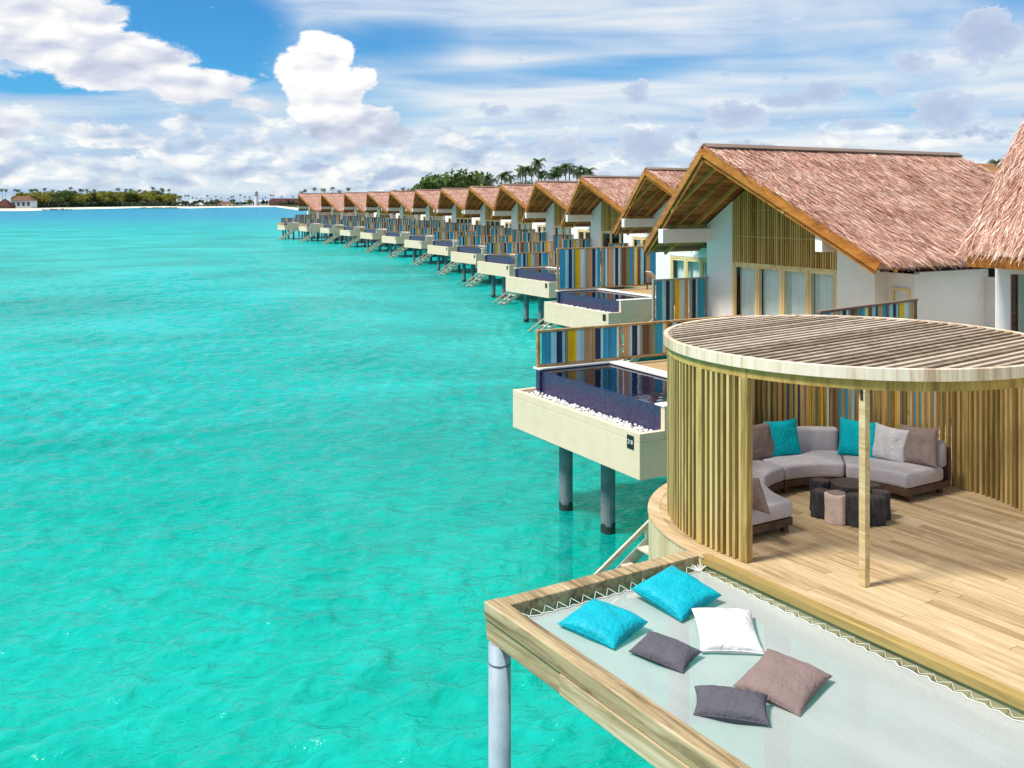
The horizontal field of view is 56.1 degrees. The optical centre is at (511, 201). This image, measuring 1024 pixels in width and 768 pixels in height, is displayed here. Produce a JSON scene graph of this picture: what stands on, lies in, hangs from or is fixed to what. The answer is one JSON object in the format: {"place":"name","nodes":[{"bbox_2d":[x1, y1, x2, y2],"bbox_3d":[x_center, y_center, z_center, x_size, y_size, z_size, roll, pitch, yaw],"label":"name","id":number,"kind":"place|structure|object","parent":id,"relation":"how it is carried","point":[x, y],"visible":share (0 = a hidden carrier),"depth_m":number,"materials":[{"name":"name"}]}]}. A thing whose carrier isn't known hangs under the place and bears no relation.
{"place":"outdoors","nodes":[
{"label":"outdoors","id":0,"kind":"place"},
{"bbox_2d":[0,206,298,210],"bbox_3d":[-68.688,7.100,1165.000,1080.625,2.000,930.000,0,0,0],"label":"beach","id":1,"kind":"structure","parent":0,"point":[33,209],"depth_m":1126.66,"materials":[{"name":"sand"}]},
{"bbox_2d":[206,201,233,205],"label":"beach pavilion","id":2,"kind":"structure","parent":1,"relation":"on","point":[224,203],"depth_m":1420.00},
{"bbox_2d":[41,204,298,207],"bbox_3d":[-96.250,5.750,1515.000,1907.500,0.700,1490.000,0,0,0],"label":"island soil","id":3,"kind":"structure","parent":0,"point":[295,206],"depth_m":1296.31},
{"bbox_2d":[0,199,15,208],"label":"beach hut","id":4,"kind":"object","parent":3,"relation":"on","point":[5,204],"visible":0.94,"depth_m":902.53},
{"bbox_2d":[9,196,38,207],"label":"beach house","id":5,"kind":"structure","parent":3,"relation":"on","point":[24,201],"depth_m":930.00,"materials":[{"name":"paint"}]},
{"bbox_2d":[28,194,47,202],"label":"broadleaf tree","id":6,"kind":"object","parent":3,"relation":"on","point":[40,198],"visible":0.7,"depth_m":1028.77,"materials":[{"name":"green plant"}]},
{"bbox_2d":[48,191,68,207],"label":"broadleaf tree","id":7,"kind":"object","parent":3,"relation":"on","point":[58,198],"visible":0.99,"depth_m":1054.61,"materials":[{"name":"green plant"}]},
{"bbox_2d":[68,193,87,206],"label":"broadleaf tree","id":8,"kind":"object","parent":3,"relation":"on","point":[73,198],"visible":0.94,"depth_m":1134.20,"materials":[{"name":"green plant"}]},
{"bbox_2d":[87,192,109,204],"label":"broadleaf tree","id":9,"kind":"object","parent":3,"relation":"on","point":[99,197],"visible":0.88,"depth_m":1204.38,"materials":[{"name":"green plant"}]},
{"bbox_2d":[37,201,175,207],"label":"undergrowth","id":10,"kind":"object","parent":3,"relation":"on","point":[85,204],"visible":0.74,"depth_m":1210.92,"materials":[{"name":"green plant"}]},
{"bbox_2d":[104,192,122,203],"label":"broadleaf tree","id":11,"kind":"object","parent":3,"relation":"on","point":[118,194],"visible":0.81,"depth_m":1260.22,"materials":[{"name":"green plant"}]},
{"bbox_2d":[128,191,151,201],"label":"broadleaf tree","id":12,"kind":"object","parent":3,"relation":"on","point":[140,196],"visible":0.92,"depth_m":1353.02,"materials":[{"name":"green plant"}]},
{"bbox_2d":[162,193,181,205],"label":"broadleaf tree","id":13,"kind":"object","parent":3,"relation":"on","point":[168,197],"visible":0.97,"depth_m":1386.84,"materials":[{"name":"green plant"}]},
{"bbox_2d":[267,198,297,205],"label":"long boathouse","id":14,"kind":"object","parent":3,"relation":"on","point":[273,201],"visible":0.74,"depth_m":1580.92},
{"bbox_2d":[0,202,1023,767],"bbox_3d":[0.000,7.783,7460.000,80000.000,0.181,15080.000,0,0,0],"label":"sea","id":15,"kind":"structure","parent":0,"point":[268,498],"depth_m":24.62,"materials":[{"name":"liquid"}]},
{"bbox_2d":[386,245,407,257],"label":"sea stairs","id":16,"kind":"structure","parent":15,"relation":"in","point":[400,251],"depth_m":133.61,"materials":[{"name":"grey wood"}]},
{"bbox_2d":[410,252,433,264],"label":"sea stairs","id":17,"kind":"structure","parent":15,"relation":"in","point":[425,258],"depth_m":119.09,"materials":[{"name":"grey wood"}]},
{"bbox_2d":[461,273,488,286],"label":"sea stairs","id":18,"kind":"structure","parent":15,"relation":"in","point":[478,279],"depth_m":88.95,"materials":[{"name":"grey wood"}]},
{"bbox_2d":[0,0,1023,201],"label":"sky","id":19,"kind":"structure","parent":0,"point":[198,99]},
{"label":"island ground","id":20,"kind":"structure","parent":0,"visible":0},
{"bbox_2d":[420,169,478,188],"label":"broadleaf tree","id":21,"kind":"object","parent":20,"relation":"on","point":[428,182],"visible":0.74,"depth_m":372.92,"materials":[{"name":"green plant"}]},
{"bbox_2d":[446,168,492,187],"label":"broadleaf tree","id":22,"kind":"object","parent":20,"relation":"on","point":[471,179],"visible":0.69,"depth_m":374.04,"materials":[{"name":"green plant"}]},
{"bbox_2d":[531,158,545,179],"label":"coconut palm","id":23,"kind":"object","parent":20,"relation":"on","point":[536,163],"visible":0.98,"depth_m":286.84,"materials":[{"name":"green plant"}]},
{"bbox_2d":[558,163,573,180],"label":"coconut palm","id":24,"kind":"object","parent":20,"relation":"on","point":[564,165],"visible":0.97,"depth_m":285.68,"materials":[{"name":"green plant"}]},
{"bbox_2d":[987,158,1004,168],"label":"coconut palm","id":25,"kind":"object","parent":20,"relation":"on","point":[994,162],"visible":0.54,"depth_m":199.43,"materials":[{"name":"green plant"}]},
{"label":"seabed","id":26,"kind":"structure","parent":0,"visible":0},
{"bbox_2d":[278,222,299,238],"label":"plunge pool","id":27,"kind":"structure","parent":26,"relation":"in","point":[290,225],"depth_m":200.57,"materials":[{"name":"concrete"}]},
{"bbox_2d":[277,193,330,238],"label":"thatched villa","id":28,"kind":"object","parent":26,"relation":"on","point":[310,203],"visible":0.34,"depth_m":210.97,"materials":[{"name":"plant"}]},
{"bbox_2d":[295,214,315,222],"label":"boundary fence","id":29,"kind":"object","parent":28,"relation":"on","point":[298,218],"visible":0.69,"depth_m":203.80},
{"bbox_2d":[299,223,322,240],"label":"plunge pool","id":30,"kind":"structure","parent":26,"relation":"in","point":[311,227],"depth_m":190.81,"materials":[{"name":"concrete"}]},
{"bbox_2d":[299,193,356,240],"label":"thatched villa","id":31,"kind":"object","parent":26,"relation":"on","point":[333,203],"visible":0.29,"depth_m":200.98,"materials":[{"name":"plant"}]},
{"bbox_2d":[319,215,339,223],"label":"boundary fence","id":32,"kind":"object","parent":31,"relation":"on","point":[322,218],"visible":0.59,"depth_m":194.22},
{"bbox_2d":[320,225,342,242],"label":"plunge pool","id":33,"kind":"structure","parent":26,"relation":"in","point":[326,229],"depth_m":179.81,"materials":[{"name":"concrete"}]},
{"bbox_2d":[324,219,342,224],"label":"pool fence","id":34,"kind":"object","parent":33,"relation":"on","point":[331,222],"visible":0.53,"depth_m":184.71,"materials":[{"name":"multicoloured wood"}]},
{"bbox_2d":[322,192,381,242],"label":"thatched villa","id":35,"kind":"object","parent":26,"relation":"on","point":[354,203],"visible":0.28,"depth_m":190.42,"materials":[{"name":"brown wood"}]},
{"bbox_2d":[343,216,364,224],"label":"boundary fence","id":36,"kind":"object","parent":35,"relation":"on","point":[354,218],"visible":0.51,"depth_m":183.66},
{"bbox_2d":[340,226,363,246],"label":"plunge pool","id":37,"kind":"structure","parent":26,"relation":"in","point":[350,231],"depth_m":165.94,"materials":[{"name":"concrete"}]},
{"bbox_2d":[343,221,375,226],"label":"pool fence","id":38,"kind":"object","parent":37,"relation":"on","point":[350,223],"visible":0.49,"depth_m":170.56,"materials":[{"name":"multicoloured wood"}]},
{"bbox_2d":[360,229,385,250],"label":"plunge pool","id":39,"kind":"structure","parent":26,"relation":"in","point":[371,234],"depth_m":152.09,"materials":[{"name":"concrete"}]},
{"bbox_2d":[364,223,391,228],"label":"pool fence","id":40,"kind":"object","parent":39,"relation":"on","point":[372,225],"visible":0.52,"depth_m":156.08,"materials":[{"name":"multicoloured wood"}]},
{"bbox_2d":[351,191,395,245],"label":"thatched villa","id":41,"kind":"object","parent":26,"relation":"on","point":[376,202],"visible":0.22,"depth_m":176.86,"materials":[{"name":"plant"}]},
{"bbox_2d":[367,217,389,226],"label":"boundary fence","id":42,"kind":"object","parent":41,"relation":"on","point":[380,220],"visible":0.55,"depth_m":169.53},
{"bbox_2d":[382,232,408,255],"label":"plunge pool","id":43,"kind":"structure","parent":26,"relation":"in","point":[394,238],"depth_m":136.65,"materials":[{"name":"concrete"}]},
{"bbox_2d":[386,225,417,231],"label":"pool fence","id":44,"kind":"object","parent":43,"relation":"on","point":[397,228],"visible":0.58,"depth_m":140.46,"materials":[{"name":"multicoloured wood"}]},
{"bbox_2d":[379,190,420,250],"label":"thatched villa","id":45,"kind":"object","parent":26,"relation":"on","point":[400,204],"visible":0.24,"depth_m":162.47,"materials":[{"name":"brown wood"}]},
{"bbox_2d":[392,218,415,224],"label":"boundary fence","id":46,"kind":"object","parent":45,"relation":"on","point":[400,221],"visible":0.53,"depth_m":154.88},
{"bbox_2d":[404,235,432,262],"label":"plunge pool","id":47,"kind":"structure","parent":26,"relation":"in","point":[419,242],"depth_m":122.31,"materials":[{"name":"concrete"}]},
{"bbox_2d":[409,227,445,234],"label":"pool fence","id":48,"kind":"object","parent":47,"relation":"on","point":[421,231],"visible":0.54,"depth_m":126.00,"materials":[{"name":"multicoloured wood"}]},
{"bbox_2d":[404,189,444,255],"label":"thatched villa","id":49,"kind":"object","parent":26,"relation":"on","point":[425,203],"visible":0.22,"depth_m":147.53,"materials":[{"name":"brown wood"}]},
{"bbox_2d":[418,220,445,227],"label":"boundary fence","id":50,"kind":"object","parent":49,"relation":"on","point":[427,224],"visible":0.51,"depth_m":138.98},
{"bbox_2d":[427,240,458,271],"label":"plunge pool","id":51,"kind":"structure","parent":26,"relation":"in","point":[445,248],"depth_m":106.97,"materials":[{"name":"concrete"}]},
{"bbox_2d":[433,231,476,239],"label":"pool fence","id":52,"kind":"object","parent":51,"relation":"on","point":[445,235],"visible":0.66,"depth_m":110.62,"materials":[{"name":"multicoloured wood"}]},
{"bbox_2d":[430,188,471,262],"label":"thatched villa","id":53,"kind":"object","parent":26,"relation":"on","point":[451,203],"visible":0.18,"depth_m":133.85,"materials":[{"name":"plant"}]},
{"bbox_2d":[446,222,471,230],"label":"boundary fence","id":54,"kind":"object","parent":53,"relation":"on","point":[453,226],"visible":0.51,"depth_m":124.29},
{"bbox_2d":[451,245,486,281],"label":"plunge pool","id":55,"kind":"structure","parent":26,"relation":"on","point":[471,255],"depth_m":92.35,"materials":[{"name":"concrete"}]},
{"bbox_2d":[457,235,511,245],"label":"pool fence","id":56,"kind":"object","parent":55,"relation":"on","point":[472,240],"visible":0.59,"depth_m":96.22,"materials":[{"name":"multicoloured wood"}]},
{"bbox_2d":[477,254,514,298],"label":"plunge pool","id":57,"kind":"structure","parent":26,"relation":"in","point":[494,265],"depth_m":77.17,"materials":[{"name":"concrete"}]},
{"bbox_2d":[485,241,552,253],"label":"pool fence","id":58,"kind":"object","parent":57,"relation":"on","point":[514,247],"visible":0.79,"depth_m":81.08,"materials":[{"name":"multicoloured wood"}]},
{"bbox_2d":[458,186,555,270],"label":"thatched villa","id":59,"kind":"object","parent":26,"relation":"on","point":[479,204],"visible":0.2,"depth_m":118.80,"materials":[{"name":"brown wood"}]},
{"bbox_2d":[435,245,484,274],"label":"sea stairs","id":60,"kind":"structure","parent":59,"relation":"attached to","point":[450,268],"depth_m":103.64,"materials":[{"name":"grey wood"}]},
{"bbox_2d":[461,225,479,235],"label":"terrace fence","id":61,"kind":"object","parent":59,"relation":"on","point":[471,228],"visible":0.45,"depth_m":120.25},
{"bbox_2d":[477,225,506,235],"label":"boundary fence","id":62,"kind":"object","parent":59,"relation":"on","point":[483,230],"visible":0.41,"depth_m":108.69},
{"bbox_2d":[486,183,533,278],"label":"thatched villa","id":63,"kind":"object","parent":26,"relation":"on","point":[510,204],"visible":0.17,"depth_m":104.42,"materials":[{"name":"brown wood"}]},
{"bbox_2d":[490,228,510,241],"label":"terrace fence","id":64,"kind":"object","parent":63,"relation":"on","point":[501,231],"visible":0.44,"depth_m":105.64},
{"bbox_2d":[518,222,531,231],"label":"window","id":65,"kind":"structure","parent":63,"relation":"in","point":[526,225],"depth_m":104.04,"materials":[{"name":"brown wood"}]},
{"bbox_2d":[512,229,539,241],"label":"boundary fence","id":66,"kind":"object","parent":63,"relation":"on","point":[516,235],"visible":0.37,"depth_m":93.84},
{"bbox_2d":[506,266,559,324],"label":"plunge pool","id":67,"kind":"structure","parent":26,"relation":"in","point":[540,282],"depth_m":60.94,"materials":[{"name":"concrete"}]},
{"bbox_2d":[515,250,600,267],"bbox_3d":[3.294,3.859,65.179,7.060,0.978,0.120,0,0,-29],"label":"pool fence","id":68,"kind":"object","parent":67,"relation":"on","point":[537,259],"visible":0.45,"depth_m":64.24,"materials":[{"name":"multicoloured wood"}]},
{"bbox_2d":[521,180,616,289],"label":"thatched villa","id":69,"kind":"object","parent":26,"relation":"on","point":[546,207],"visible":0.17,"depth_m":88.99,"materials":[{"name":"plant"}]},
{"bbox_2d":[492,266,554,304],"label":"sea stairs","id":70,"kind":"structure","parent":69,"relation":"attached to","point":[509,300],"depth_m":73.42,"materials":[{"name":"brown wood"}]},
{"bbox_2d":[522,232,546,241],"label":"terrace fence","id":71,"kind":"object","parent":69,"relation":"on","point":[533,236],"visible":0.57,"depth_m":90.22,"materials":[{"name":"wood"}]},
{"bbox_2d":[554,226,570,238],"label":"window","id":72,"kind":"structure","parent":69,"relation":"in","point":[566,230],"depth_m":88.79,"materials":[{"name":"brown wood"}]},
{"bbox_2d":[553,234,572,251],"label":"boundary fence","id":73,"kind":"object","parent":69,"relation":"on","point":[557,241],"visible":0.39,"depth_m":78.30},
{"bbox_2d":[513,360,666,534],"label":"plunge pool","id":74,"kind":"structure","parent":26,"relation":"in","point":[610,416],"depth_m":22.82,"materials":[{"name":"beige concrete"}]},
{"bbox_2d":[535,315,741,367],"bbox_3d":[3.734,3.859,26.929,7.060,0.978,0.120,0,0,-29],"label":"pool fence","id":75,"kind":"object","parent":74,"relation":"on","point":[576,345],"visible":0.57,"depth_m":26.21,"materials":[{"name":"multicoloured wood"}]},
{"bbox_2d":[558,175,639,288],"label":"thatched villa","id":76,"kind":"object","parent":26,"relation":"on","point":[595,206],"visible":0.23,"depth_m":72.82,"materials":[{"name":"brown wood"}]},
{"bbox_2d":[527,272,600,331],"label":"sea stairs","id":77,"kind":"structure","parent":76,"relation":"attached to","point":[545,325],"depth_m":57.68,"materials":[{"name":"brown wood"}]},
{"bbox_2d":[562,239,590,247],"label":"terrace fence","id":78,"kind":"object","parent":76,"relation":"on","point":[574,243],"visible":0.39,"depth_m":74.13,"materials":[{"name":"wood"}]},
{"bbox_2d":[601,231,621,246],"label":"window","id":79,"kind":"structure","parent":76,"relation":"in","point":[620,235],"depth_m":72.58,"materials":[{"name":"brown wood"}]},
{"bbox_2d":[544,288,655,333],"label":"plunge pool","id":80,"kind":"structure","parent":26,"relation":"in","point":[584,307],"depth_m":44.37,"materials":[{"name":"concrete"}]},
{"bbox_2d":[556,246,655,289],"bbox_3d":[5.119,3.314,48.883,6.660,2.068,0.120,0,0,-29],"label":"pool fence","id":81,"kind":"object","parent":80,"relation":"on","point":[624,266],"visible":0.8,"depth_m":48.62,"materials":[{"name":"multicoloured wood"}]},
{"bbox_2d":[609,167,686,295],"bbox_3d":[12.721,4.020,56.041,22.309,11.960,18.300,0,0,-29],"label":"thatched villa","id":82,"kind":"object","parent":26,"relation":"on","point":[654,189],"visible":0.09,"depth_m":56.80,"materials":[{"name":"plant"}]},
{"bbox_2d":[632,237,646,245],"bbox_3d":[8.704,3.380,61.363,0.358,2.240,2.980,0,0,-29],"label":"window","id":83,"kind":"structure","parent":82,"relation":"in","point":[639,239],"depth_m":62.24,"materials":[{"name":"brown wood"}]},
{"bbox_2d":[484,550,1023,767],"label":"hammock frame","id":84,"kind":"object","parent":26,"relation":"on","point":[651,731],"visible":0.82,"depth_m":9.28,"materials":[{"name":"fabric"}]},
{"bbox_2d":[557,599,647,648],"bbox_3d":[1.000,4.631,10.559,0.752,0.277,0.672,6,9,40],"label":"cushion","id":85,"kind":"object","parent":84,"relation":"on","point":[608,625],"visible":1,"depth_m":10.43,"materials":[{"name":"fabric"}]},
{"bbox_2d":[629,631,701,673],"bbox_3d":[1.599,4.693,10.021,0.631,0.203,0.453,6,10,36],"label":"cushion","id":86,"kind":"object","parent":84,"relation":"on","point":[668,652],"visible":1,"depth_m":9.93,"materials":[{"name":"grey fabric"}]},
{"bbox_2d":[631,565,721,621],"bbox_3d":[1.930,4.589,11.280,0.732,0.287,0.772,-11,17,-39],"label":"cushion","id":87,"kind":"object","parent":84,"relation":"on","point":[675,592],"visible":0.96,"depth_m":11.15,"materials":[{"name":"fabric"}]},
{"bbox_2d":[692,608,763,654],"bbox_3d":[2.339,4.671,10.459,0.672,0.273,0.811,1,8,4],"label":"cushion","id":88,"kind":"object","parent":84,"relation":"on","point":[727,631],"visible":0.98,"depth_m":10.27,"materials":[{"name":"white fabric"}]},
{"bbox_2d":[693,685,769,725],"bbox_3d":[2.048,4.697,8.979,0.691,0.258,0.453,1,6,12],"label":"cushion","id":89,"kind":"object","parent":84,"relation":"on","point":[733,705],"visible":0.99,"depth_m":8.86,"materials":[{"name":"grey fabric"}]},
{"bbox_2d":[733,649,832,716],"bbox_3d":[2.660,4.705,9.419,0.692,0.253,0.772,7,12,39],"label":"cushion","id":90,"kind":"object","parent":84,"relation":"on","point":[789,684],"visible":0.91,"depth_m":9.30,"materials":[{"name":"fabric"}]},
{"bbox_2d":[633,143,999,370],"bbox_3d":[11.561,4.020,33.991,22.309,11.960,18.300,0,0,-29],"label":"thatched villa","id":91,"kind":"object","parent":26,"relation":"on","point":[750,230],"visible":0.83,"depth_m":32.57,"materials":[{"name":"plant"}]},
{"bbox_2d":[652,277,708,320],"bbox_3d":[6.312,3.674,35.948,2.610,1.648,0.120,0,0,-29],"label":"terrace fence","id":92,"kind":"object","parent":91,"relation":"on","point":[698,297],"visible":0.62,"depth_m":35.92,"materials":[{"name":"wood"}]},
{"bbox_2d":[670,255,706,310],"bbox_3d":[7.544,3.380,39.313,0.358,2.240,2.980,0,0,-29],"label":"window","id":93,"kind":"structure","parent":91,"relation":"in","point":[687,267],"depth_m":39.60,"materials":[{"name":"brown wood"}]},
{"bbox_2d":[732,262,836,315],"bbox_3d":[9.481,3.350,33.339,0.360,2.300,4.970,0,0,-29],"label":"window","id":94,"kind":"structure","parent":91,"relation":"in","point":[787,290],"depth_m":33.35,"materials":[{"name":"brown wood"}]},
{"bbox_2d":[816,298,917,318],"bbox_3d":[9.381,3.589,25.129,4.810,1.818,0.120,0,0,-40],"label":"boundary fence","id":95,"kind":"object","parent":91,"relation":"on","point":[906,309],"visible":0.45,"depth_m":25.49,"materials":[{"name":"wood"}]},
{"bbox_2d":[891,287,910,300],"bbox_3d":[11.986,3.125,29.589,0.057,0.950,0.660,0,0,-29],"label":"side window","id":96,"kind":"structure","parent":91,"relation":"in","point":[893,289],"depth_m":29.63,"materials":[{"name":"brown wood"}]},
{"bbox_2d":[648,422,1023,767],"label":"timber deck","id":97,"kind":"structure","parent":26,"relation":"on","point":[941,597],"depth_m":11.47,"materials":[{"name":"brown wood"}]},
{"bbox_2d":[594,519,648,606],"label":"sea stairs","id":98,"kind":"structure","parent":97,"relation":"attached to","point":[638,552],"depth_m":19.82,"materials":[{"name":"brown wood"}]},
{"bbox_2d":[664,315,1023,587],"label":"slatted pavilion","id":99,"kind":"structure","parent":97,"relation":"on","point":[722,372],"depth_m":12.92,"materials":[{"name":"brown wood"}]},
{"bbox_2d":[809,477,890,527],"bbox_3d":[4.846,4.258,13.755,1.093,0.475,1.116,0,0,-32],"label":"stump table","id":100,"kind":"object","parent":97,"relation":"on","point":[834,501],"visible":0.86,"depth_m":13.43,"materials":[{"name":"black wood"}]},
{"bbox_2d":[752,426,950,534],"bbox_3d":[4.309,4.096,14.632,4.429,0.800,2.276,0,0,-32],"label":"curved sofa","id":101,"kind":"object","parent":97,"relation":"on","point":[819,456],"visible":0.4,"depth_m":14.77,"materials":[{"name":"grey fabric"}]},
{"bbox_2d":[752,478,769,514],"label":"cushion","id":102,"kind":"object","parent":101,"relation":"on","point":[759,502],"visible":0.47,"depth_m":12.43,"materials":[{"name":"beige fabric"}]},
{"bbox_2d":[752,421,773,460],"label":"cushion","id":103,"kind":"object","parent":101,"relation":"on","point":[762,443],"visible":0.72,"depth_m":15.20,"materials":[{"name":"beige fabric"}]},
{"bbox_2d":[763,418,801,456],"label":"cushion","id":104,"kind":"object","parent":101,"relation":"on","point":[784,434],"visible":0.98,"depth_m":15.38,"materials":[{"name":"teal fabric"}]},
{"bbox_2d":[837,417,879,457],"bbox_3d":[5.553,3.794,15.389,0.612,0.592,0.191,4,-15,23],"label":"cushion","id":105,"kind":"object","parent":101,"relation":"on","point":[849,438],"visible":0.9,"depth_m":15.37,"materials":[{"name":"teal fabric"}]},
{"bbox_2d":[872,422,908,462],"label":"cushion","id":106,"kind":"object","parent":101,"relation":"on","point":[889,443],"visible":0.94,"depth_m":15.07,"materials":[{"name":"grey fabric"}]},
{"bbox_2d":[900,424,938,467],"bbox_3d":[6.304,3.785,14.916,0.192,0.612,0.632,21,-18,-38],"label":"cushion","id":107,"kind":"object","parent":101,"relation":"on","point":[920,445],"visible":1,"depth_m":14.81,"materials":[{"name":"beige fabric"}]},
{"bbox_2d":[770,381,951,441],"bbox_3d":[6.417,3.624,18.053,6.660,1.748,0.120,0,0,-32],"label":"boundary fence","id":108,"kind":"object","parent":97,"relation":"on","point":[852,405],"visible":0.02,"depth_m":18.00,"materials":[{"name":"multicoloured wood"}]},
{"bbox_2d":[952,115,1023,332],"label":"steep thatched house","id":109,"kind":"structure","parent":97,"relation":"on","point":[994,237],"depth_m":19.09,"materials":[{"name":"plant"}]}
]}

